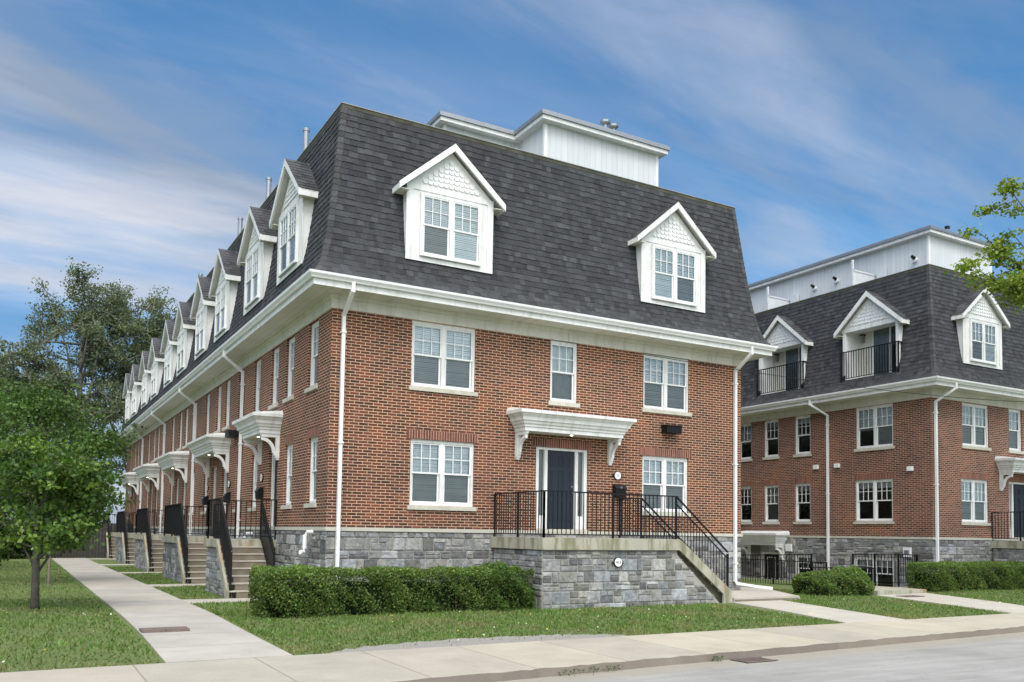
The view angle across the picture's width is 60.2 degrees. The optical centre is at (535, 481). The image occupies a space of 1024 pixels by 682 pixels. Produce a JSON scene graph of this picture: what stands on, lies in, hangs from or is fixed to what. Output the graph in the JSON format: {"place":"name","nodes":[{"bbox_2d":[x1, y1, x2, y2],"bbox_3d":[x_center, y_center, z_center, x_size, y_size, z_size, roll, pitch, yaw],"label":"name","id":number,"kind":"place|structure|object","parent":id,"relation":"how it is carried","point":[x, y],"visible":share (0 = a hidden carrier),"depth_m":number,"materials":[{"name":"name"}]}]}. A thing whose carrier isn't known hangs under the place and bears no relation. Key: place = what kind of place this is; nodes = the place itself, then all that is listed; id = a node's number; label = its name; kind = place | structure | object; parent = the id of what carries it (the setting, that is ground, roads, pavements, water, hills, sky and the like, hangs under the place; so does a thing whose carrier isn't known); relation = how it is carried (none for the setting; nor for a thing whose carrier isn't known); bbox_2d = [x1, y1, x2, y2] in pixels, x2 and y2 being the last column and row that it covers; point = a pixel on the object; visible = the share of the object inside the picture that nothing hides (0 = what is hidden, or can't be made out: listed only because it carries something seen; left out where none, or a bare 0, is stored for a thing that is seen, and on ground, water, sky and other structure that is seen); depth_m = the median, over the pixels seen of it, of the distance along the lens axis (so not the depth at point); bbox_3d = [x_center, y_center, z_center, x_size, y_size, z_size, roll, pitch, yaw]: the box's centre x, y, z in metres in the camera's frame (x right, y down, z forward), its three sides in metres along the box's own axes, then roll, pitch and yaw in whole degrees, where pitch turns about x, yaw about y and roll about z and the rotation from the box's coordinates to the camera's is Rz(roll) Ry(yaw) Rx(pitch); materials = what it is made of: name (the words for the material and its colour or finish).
{"place":"outdoors","nodes":[
{"label":"outdoors","id":0,"kind":"place"},
{"bbox_2d":[100,564,134,564],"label":"porch path","id":1,"kind":"structure","parent":0,"point":[117,564],"depth_m":39.66,"materials":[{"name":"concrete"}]},
{"bbox_2d":[119,572,161,573],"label":"porch path","id":2,"kind":"structure","parent":0,"point":[137,572],"depth_m":32.71,"materials":[{"name":"concrete"}]},
{"bbox_2d":[51,558,291,662],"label":"footpath","id":3,"kind":"structure","parent":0,"point":[136,604],"depth_m":15.90,"materials":[{"name":"concrete"}]},
{"bbox_2d":[139,626,189,632],"bbox_3d":[-6.068,2.415,14.449,0.720,0.042,0.380,3,-4,-30],"label":"access cover","id":4,"kind":"object","parent":3,"relation":"on","point":[163,629],"visible":1,"depth_m":14.37,"materials":[{"name":"metal"}]},
{"bbox_2d":[147,584,205,586],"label":"porch path","id":5,"kind":"structure","parent":0,"point":[162,585],"depth_m":25.70,"materials":[{"name":"concrete"}]},
{"bbox_2d":[183,598,257,603],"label":"porch path","id":6,"kind":"structure","parent":0,"point":[214,600],"depth_m":20.44,"materials":[{"name":"concrete"}]},
{"bbox_2d":[0,613,1023,681],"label":"pavement","id":7,"kind":"structure","parent":0,"point":[366,665],"depth_m":12.46,"materials":[{"name":"concrete"}]},
{"bbox_2d":[0,540,1023,672],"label":"lawn","id":8,"kind":"structure","parent":0,"point":[775,585],"depth_m":16.35,"materials":[{"name":"plant"}]},
{"bbox_2d":[0,349,20,465],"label":"young maple tree","id":9,"kind":"object","parent":8,"relation":"on","point":[4,391],"visible":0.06,"depth_m":33.66,"materials":[{"name":"green plant"}]},
{"bbox_2d":[0,516,43,558],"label":"shrub row","id":10,"kind":"object","parent":8,"relation":"on","point":[15,552],"visible":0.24,"depth_m":45.19,"materials":[{"name":"green plant"}]},
{"bbox_2d":[0,336,74,514],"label":"tall poplar tree","id":11,"kind":"object","parent":8,"relation":"on","point":[5,364],"visible":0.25,"depth_m":58.66,"materials":[{"name":"green plant"}]},
{"bbox_2d":[47,551,50,584],"bbox_3d":[-13.963,2.180,25.396,0.065,1.650,0.065,1,-3,-8],"label":"tree stake","id":12,"kind":"object","parent":8,"relation":"on","point":[49,570],"visible":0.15,"depth_m":25.35,"materials":[{"name":"grey wood"}]},
{"bbox_2d":[0,425,105,535],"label":"dark leafy tree","id":13,"kind":"object","parent":8,"relation":"on","point":[7,515],"visible":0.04,"depth_m":51.32,"materials":[{"name":"green plant"}]},
{"bbox_2d":[0,427,127,608],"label":"young maple tree","id":14,"kind":"object","parent":8,"relation":"on","point":[39,471],"visible":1,"depth_m":17.49,"materials":[{"name":"green plant"}]},
{"bbox_2d":[0,371,146,583],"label":"young maple tree","id":15,"kind":"object","parent":8,"relation":"on","point":[31,404],"visible":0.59,"depth_m":25.58,"materials":[{"name":"green plant"}]},
{"bbox_2d":[0,256,151,550],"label":"tall poplar tree","id":16,"kind":"object","parent":8,"relation":"on","point":[93,312],"visible":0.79,"depth_m":61.10,"materials":[{"name":"green plant"}]},
{"bbox_2d":[46,522,133,557],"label":"wooden fence","id":17,"kind":"object","parent":8,"relation":"on","point":[98,550],"visible":0.16,"depth_m":48.47,"materials":[{"name":"brown wood"}]},
{"bbox_2d":[75,281,177,470],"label":"tall poplar tree","id":18,"kind":"object","parent":8,"relation":"on","point":[155,303],"visible":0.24,"depth_m":64.60,"materials":[{"name":"green plant"}]},
{"bbox_2d":[246,563,399,618],"bbox_3d":[-4.219,2.149,17.616,2.845,1.048,1.463,3,-4,-30],"label":"hedge","id":19,"kind":"object","parent":8,"relation":"on","point":[296,596],"visible":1,"depth_m":17.06,"materials":[{"name":"green plant"}]},
{"bbox_2d":[369,564,501,613],"bbox_3d":[-2.147,2.276,18.876,2.813,1.002,1.385,3,-4,-30],"label":"hedge","id":20,"kind":"object","parent":8,"relation":"on","point":[415,593],"visible":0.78,"depth_m":18.53,"materials":[{"name":"green plant"}]},
{"bbox_2d":[103,102,777,608],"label":"brick row house","id":21,"kind":"structure","parent":8,"relation":"on","point":[385,340],"depth_m":22.40,"materials":[{"name":"brick"}]},
{"bbox_2d":[172,417,174,451],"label":"window","id":22,"kind":"structure","parent":21,"relation":"in","point":[174,417],"depth_m":39.61,"materials":[{"name":"white plastic"}]},
{"bbox_2d":[176,413,181,450],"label":"window","id":23,"kind":"structure","parent":21,"relation":"in","point":[178,449],"depth_m":37.84,"materials":[{"name":"white plastic"}]},
{"bbox_2d":[182,409,187,448],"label":"window","id":24,"kind":"structure","parent":21,"relation":"in","point":[185,446],"depth_m":36.59,"materials":[{"name":"white plastic"}]},
{"bbox_2d":[188,473,194,514],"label":"window","id":25,"kind":"structure","parent":21,"relation":"in","point":[194,473],"depth_m":34.64,"materials":[{"name":"white plastic"}]},
{"bbox_2d":[195,403,196,438],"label":"window","id":26,"kind":"structure","parent":21,"relation":"in","point":[196,403],"depth_m":34.86,"materials":[{"name":"white plastic"}]},
{"bbox_2d":[200,476,206,513],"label":"window","id":27,"kind":"structure","parent":21,"relation":"in","point":[204,512],"depth_m":32.38,"materials":[{"name":"white plastic"}]},
{"bbox_2d":[202,496,207,504],"bbox_3d":[-11.798,0.655,31.501,0.198,0.335,0.360,3,-4,-30],"label":"mailbox","id":28,"kind":"object","parent":21,"relation":"attached to","point":[204,500],"visible":0.97,"depth_m":31.38,"materials":[{"name":"black paint"}]},
{"bbox_2d":[207,394,209,433],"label":"window","id":29,"kind":"structure","parent":21,"relation":"in","point":[208,407],"depth_m":32.65,"materials":[{"name":"white plastic"}]},
{"bbox_2d":[213,386,221,433],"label":"window","id":30,"kind":"structure","parent":21,"relation":"in","point":[219,404],"depth_m":30.88,"materials":[{"name":"white plastic"}]},
{"bbox_2d":[222,380,230,430],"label":"window","id":31,"kind":"structure","parent":21,"relation":"in","point":[226,427],"depth_m":29.63,"materials":[{"name":"white plastic"}]},
{"bbox_2d":[223,492,230,502],"bbox_3d":[-9.915,0.495,28.320,0.198,0.335,0.360,3,-4,-30],"label":"mailbox","id":32,"kind":"object","parent":21,"relation":"attached to","point":[226,496],"visible":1,"depth_m":28.20,"materials":[{"name":"black paint"}]},
{"bbox_2d":[248,455,257,510],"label":"window","id":33,"kind":"structure","parent":21,"relation":"in","point":[255,461],"depth_m":25.88,"materials":[{"name":"white plastic"}]},
{"bbox_2d":[255,359,260,411],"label":"window","id":34,"kind":"structure","parent":21,"relation":"in","point":[258,362],"depth_m":26.06,"materials":[{"name":"white plastic"}]},
{"bbox_2d":[254,487,263,498],"bbox_3d":[-7.716,0.308,24.606,0.198,0.335,0.360,3,-4,-30],"label":"mailbox","id":35,"kind":"object","parent":21,"relation":"attached to","point":[259,492],"visible":1,"depth_m":24.49,"materials":[{"name":"black paint"}]},
{"bbox_2d":[268,347,278,409],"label":"window","id":36,"kind":"structure","parent":21,"relation":"in","point":[276,352],"depth_m":24.32,"materials":[{"name":"white plastic"}]},
{"bbox_2d":[280,444,292,508],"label":"window","id":37,"kind":"structure","parent":21,"relation":"in","point":[288,505],"depth_m":22.71,"materials":[{"name":"white plastic"}]},
{"bbox_2d":[282,337,294,403],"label":"window","id":38,"kind":"structure","parent":21,"relation":"in","point":[290,397],"depth_m":23.00,"materials":[{"name":"white plastic"}]},
{"bbox_2d":[303,437,317,507],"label":"window","id":39,"kind":"structure","parent":21,"relation":"in","point":[312,503],"depth_m":20.90,"materials":[{"name":"white plastic"}]},
{"bbox_2d":[304,320,318,393],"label":"window","id":40,"kind":"structure","parent":21,"relation":"in","point":[315,327],"depth_m":21.25,"materials":[{"name":"white plastic"}]},
{"bbox_2d":[407,439,476,510],"bbox_3d":[-2.241,-0.149,21.031,1.780,1.655,0.260,3,-4,-30],"label":"window","id":41,"kind":"structure","parent":21,"relation":"in","point":[441,472],"depth_m":21.03,"materials":[{"name":"white plastic"}]},
{"bbox_2d":[409,320,477,396],"bbox_3d":[-2.218,-2.940,21.185,1.790,1.665,0.260,3,-4,-30],"label":"window","id":42,"kind":"structure","parent":21,"relation":"in","point":[443,356],"depth_m":21.18,"materials":[{"name":"white plastic"}]},
{"bbox_2d":[548,340,579,407],"bbox_3d":[0.704,-2.792,22.907,0.950,1.695,0.260,3,-4,-30],"label":"window","id":43,"kind":"structure","parent":21,"relation":"in","point":[563,372],"depth_m":22.98,"materials":[{"name":"white plastic"}]},
{"bbox_2d":[612,471,621,479],"bbox_3d":[2.191,-0.166,23.536,0.336,0.230,0.049,3,-4,-30],"label":"number plaque","id":44,"kind":"object","parent":21,"relation":"attached to","point":[617,475],"visible":1,"depth_m":23.51,"materials":[{"name":"white metal"}]},
{"bbox_2d":[612,557,623,566],"bbox_3d":[1.918,1.864,20.480,0.336,0.230,0.049,3,-4,-30],"label":"number plaque","id":45,"kind":"object","parent":21,"relation":"attached to","point":[617,562],"visible":1,"depth_m":20.46,"materials":[{"name":"white paint"}]},
{"bbox_2d":[612,484,626,496],"bbox_3d":[2.244,0.223,23.453,0.360,0.335,0.198,3,-4,-30],"label":"mailbox","id":46,"kind":"object","parent":21,"relation":"attached to","point":[619,488],"visible":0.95,"depth_m":23.41,"materials":[{"name":"black paint"}]},
{"bbox_2d":[642,455,690,516],"bbox_3d":[3.556,0.125,24.449,1.730,1.635,0.260,3,-4,-30],"label":"window","id":47,"kind":"structure","parent":21,"relation":"in","point":[660,475],"depth_m":24.45,"materials":[{"name":"white plastic"}]},
{"bbox_2d":[642,353,691,416],"bbox_3d":[3.613,-2.684,24.624,1.740,1.625,0.260,3,-4,-30],"label":"window","id":48,"kind":"structure","parent":21,"relation":"in","point":[665,387],"depth_m":24.63,"materials":[{"name":"white plastic"}]},
{"bbox_2d":[332,634,624,652],"bbox_3d":[-0.863,2.566,14.259,5.280,0.018,0.811,3,-4,-30],"label":"gravel margin","id":49,"kind":"object","parent":8,"relation":"on","point":[464,641],"visible":0.99,"depth_m":14.11,"materials":[{"name":"grey gravel"}]},
{"bbox_2d":[472,559,535,610],"bbox_3d":[-0.721,2.272,19.559,1.376,1.131,1.518,3,-4,-30],"label":"hedge","id":50,"kind":"object","parent":8,"relation":"on","point":[513,594],"visible":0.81,"depth_m":19.14,"materials":[{"name":"green plant"}]},
{"bbox_2d":[2,594,1005,661],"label":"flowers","id":51,"kind":"object","parent":8,"relation":"on","point":[530,613],"visible":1,"depth_m":17.16,"materials":[{"name":"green plant"}]},
{"bbox_2d":[732,587,799,601],"bbox_3d":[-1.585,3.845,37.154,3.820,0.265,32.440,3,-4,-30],"label":"concrete landing","id":52,"kind":"object","parent":8,"relation":"on","point":[744,594],"visible":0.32,"depth_m":23.44,"materials":[{"name":"grey concrete"}]},
{"bbox_2d":[741,554,812,584],"bbox_3d":[8.464,3.190,31.615,0.050,1.310,3.700,3,-4,-30],"label":"area railing","id":53,"kind":"object","parent":8,"relation":"on","point":[811,561],"visible":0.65,"depth_m":31.31,"materials":[{"name":"black metal"}]},
{"bbox_2d":[741,558,826,578],"bbox_3d":[9.095,3.448,34.563,0.050,0.820,5.850,3,-4,-30],"label":"area railing","id":54,"kind":"object","parent":8,"relation":"on","point":[774,567],"visible":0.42,"depth_m":34.44,"materials":[{"name":"black metal"}]},
{"bbox_2d":[791,565,875,595],"bbox_3d":[8.740,2.885,25.983,2.540,0.937,1.662,3,-4,-30],"label":"hedge","id":55,"kind":"object","parent":8,"relation":"on","point":[833,582],"visible":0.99,"depth_m":25.55,"materials":[{"name":"green plant"}]},
{"bbox_2d":[810,566,875,585],"bbox_3d":[11.036,3.336,30.567,3.153,0.790,1.613,4,-5,-44],"label":"area railing","id":56,"kind":"object","parent":8,"relation":"on","point":[873,574],"visible":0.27,"depth_m":29.97,"materials":[{"name":"black metal"}]},
{"bbox_2d":[741,225,1023,586],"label":"second brick row house","id":57,"kind":"structure","parent":8,"relation":"on","point":[834,475],"depth_m":33.34,"materials":[{"name":"brick"},{"name":"stone"},{"name":"asphalt shingle"}]},
{"bbox_2d":[741,423,751,461],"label":"window","id":58,"kind":"structure","parent":57,"relation":"in","point":[745,428],"depth_m":38.97,"materials":[{"name":"white plastic"}]},
{"bbox_2d":[741,486,751,523],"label":"window","id":59,"kind":"structure","parent":57,"relation":"in","point":[745,491],"depth_m":38.82,"materials":[{"name":"white plastic"}]},
{"bbox_2d":[762,419,779,459],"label":"window","id":60,"kind":"structure","parent":57,"relation":"in","point":[771,426],"depth_m":37.67,"materials":[{"name":"glass"}]},
{"bbox_2d":[762,485,779,523],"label":"window","id":61,"kind":"structure","parent":57,"relation":"in","point":[771,491],"depth_m":37.46,"materials":[{"name":"white plastic"}]},
{"bbox_2d":[793,415,811,456],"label":"window","id":62,"kind":"structure","parent":57,"relation":"in","point":[802,422],"depth_m":36.19,"materials":[{"name":"white plastic"}]},
{"bbox_2d":[793,483,811,523],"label":"window","id":63,"kind":"structure","parent":57,"relation":"in","point":[803,515],"depth_m":36.03,"materials":[{"name":"white plastic"}]},
{"bbox_2d":[796,555,812,580],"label":"window","id":64,"kind":"structure","parent":57,"relation":"in","point":[802,557],"depth_m":35.88,"materials":[{"name":"white plastic"}]},
{"bbox_2d":[853,478,893,523],"bbox_3d":[12.666,0.741,32.929,0.260,1.665,1.780,3,-4,-30],"label":"window","id":65,"kind":"structure","parent":57,"relation":"in","point":[874,498],"depth_m":32.94,"materials":[{"name":"white plastic"}]},
{"bbox_2d":[854,403,894,451],"bbox_3d":[12.726,-2.016,33.057,0.260,1.685,1.780,3,-4,-30],"label":"window","id":66,"kind":"structure","parent":57,"relation":"in","point":[874,423],"depth_m":33.04,"materials":[{"name":"white plastic"}]},
{"bbox_2d":[855,556,893,586],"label":"window","id":67,"kind":"structure","parent":57,"relation":"in","point":[858,560],"depth_m":32.70,"materials":[{"name":"white plastic"}]},
{"bbox_2d":[961,479,990,525],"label":"window","id":68,"kind":"structure","parent":57,"relation":"in","point":[974,492],"depth_m":32.09,"materials":[{"name":"white plastic"}]},
{"bbox_2d":[962,402,991,450],"bbox_3d":[16.026,-2.009,32.288,1.720,1.675,0.260,3,-4,-30],"label":"window","id":69,"kind":"structure","parent":57,"relation":"in","point":[974,416],"depth_m":32.32,"materials":[{"name":"white plastic"}]},
{"bbox_2d":[1008,409,1023,453],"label":"window","id":70,"kind":"structure","parent":57,"relation":"in","point":[1014,415],"depth_m":33.65,"materials":[{"name":"white plastic"}]},
{"bbox_2d":[852,553,917,586],"bbox_3d":[12.534,3.154,31.711,1.050,1.210,1.980,3,-4,-30],"label":"area railing","id":71,"kind":"object","parent":8,"relation":"on","point":[898,565],"visible":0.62,"depth_m":30.99,"materials":[{"name":"black metal"}]},
{"bbox_2d":[854,586,925,594],"bbox_3d":[10.231,3.432,27.414,2.700,0.285,2.350,3,-4,-30],"label":"second landing","id":72,"kind":"object","parent":8,"relation":"on","point":[881,590],"visible":0.11,"depth_m":26.67,"materials":[{"name":"concrete"}]},
{"bbox_2d":[905,560,1023,591],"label":"hedge","id":73,"kind":"object","parent":8,"relation":"on","point":[966,576],"visible":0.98,"depth_m":28.81,"materials":[{"name":"green plant"}]},
{"bbox_2d":[944,175,1023,315],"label":"street maple tree","id":74,"kind":"object","parent":8,"relation":"on","point":[1013,286],"visible":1,"depth_m":25.11,"materials":[{"name":"green plant"}]},
{"bbox_2d":[0,0,1023,522],"label":"sky","id":75,"kind":"structure","parent":0,"point":[136,136],"materials":[{"name":"blue"}]},
{"bbox_2d":[500,632,1023,681],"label":"road","id":76,"kind":"structure","parent":0,"point":[995,658],"depth_m":12.68,"materials":[{"name":"grey asphalt"}]},
{"bbox_2d":[558,655,734,675],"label":"kerb weeds","id":77,"kind":"object","parent":76,"relation":"on","point":[721,657],"visible":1,"depth_m":11.94,"materials":[{"name":"green plant"}]},
{"bbox_2d":[359,625,1023,681],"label":"kerb","id":78,"kind":"structure","parent":76,"relation":"on","point":[499,675],"depth_m":12.97,"materials":[{"name":"concrete"}]},
{"bbox_2d":[729,656,777,662],"bbox_3d":[3.296,2.694,13.324,0.640,0.038,0.380,3,-4,-30],"label":"storm drain","id":79,"kind":"object","parent":76,"relation":"on","point":[752,659],"visible":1,"depth_m":13.30,"materials":[{"name":"metal"}]},
{"bbox_2d":[731,600,905,622],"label":"front path","id":80,"kind":"structure","parent":0,"point":[827,613],"depth_m":20.30,"materials":[{"name":"concrete"}]},
{"bbox_2d":[741,577,911,587],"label":"sunken patio","id":81,"kind":"structure","parent":0,"point":[788,580],"depth_m":34.34,"materials":[{"name":"concrete"}]},
{"bbox_2d":[876,593,1023,613],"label":"second front path","id":82,"kind":"structure","parent":0,"point":[970,603],"depth_m":23.89,"materials":[{"name":"concrete"}]},
{"bbox_2d":[899,595,924,596],"bbox_3d":[10.806,3.305,25.464,0.760,0.044,0.400,3,-4,-30],"label":"access cover","id":83,"kind":"object","parent":82,"relation":"on","point":[910,596],"visible":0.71,"depth_m":25.42,"materials":[{"name":"metal"}]}
]}

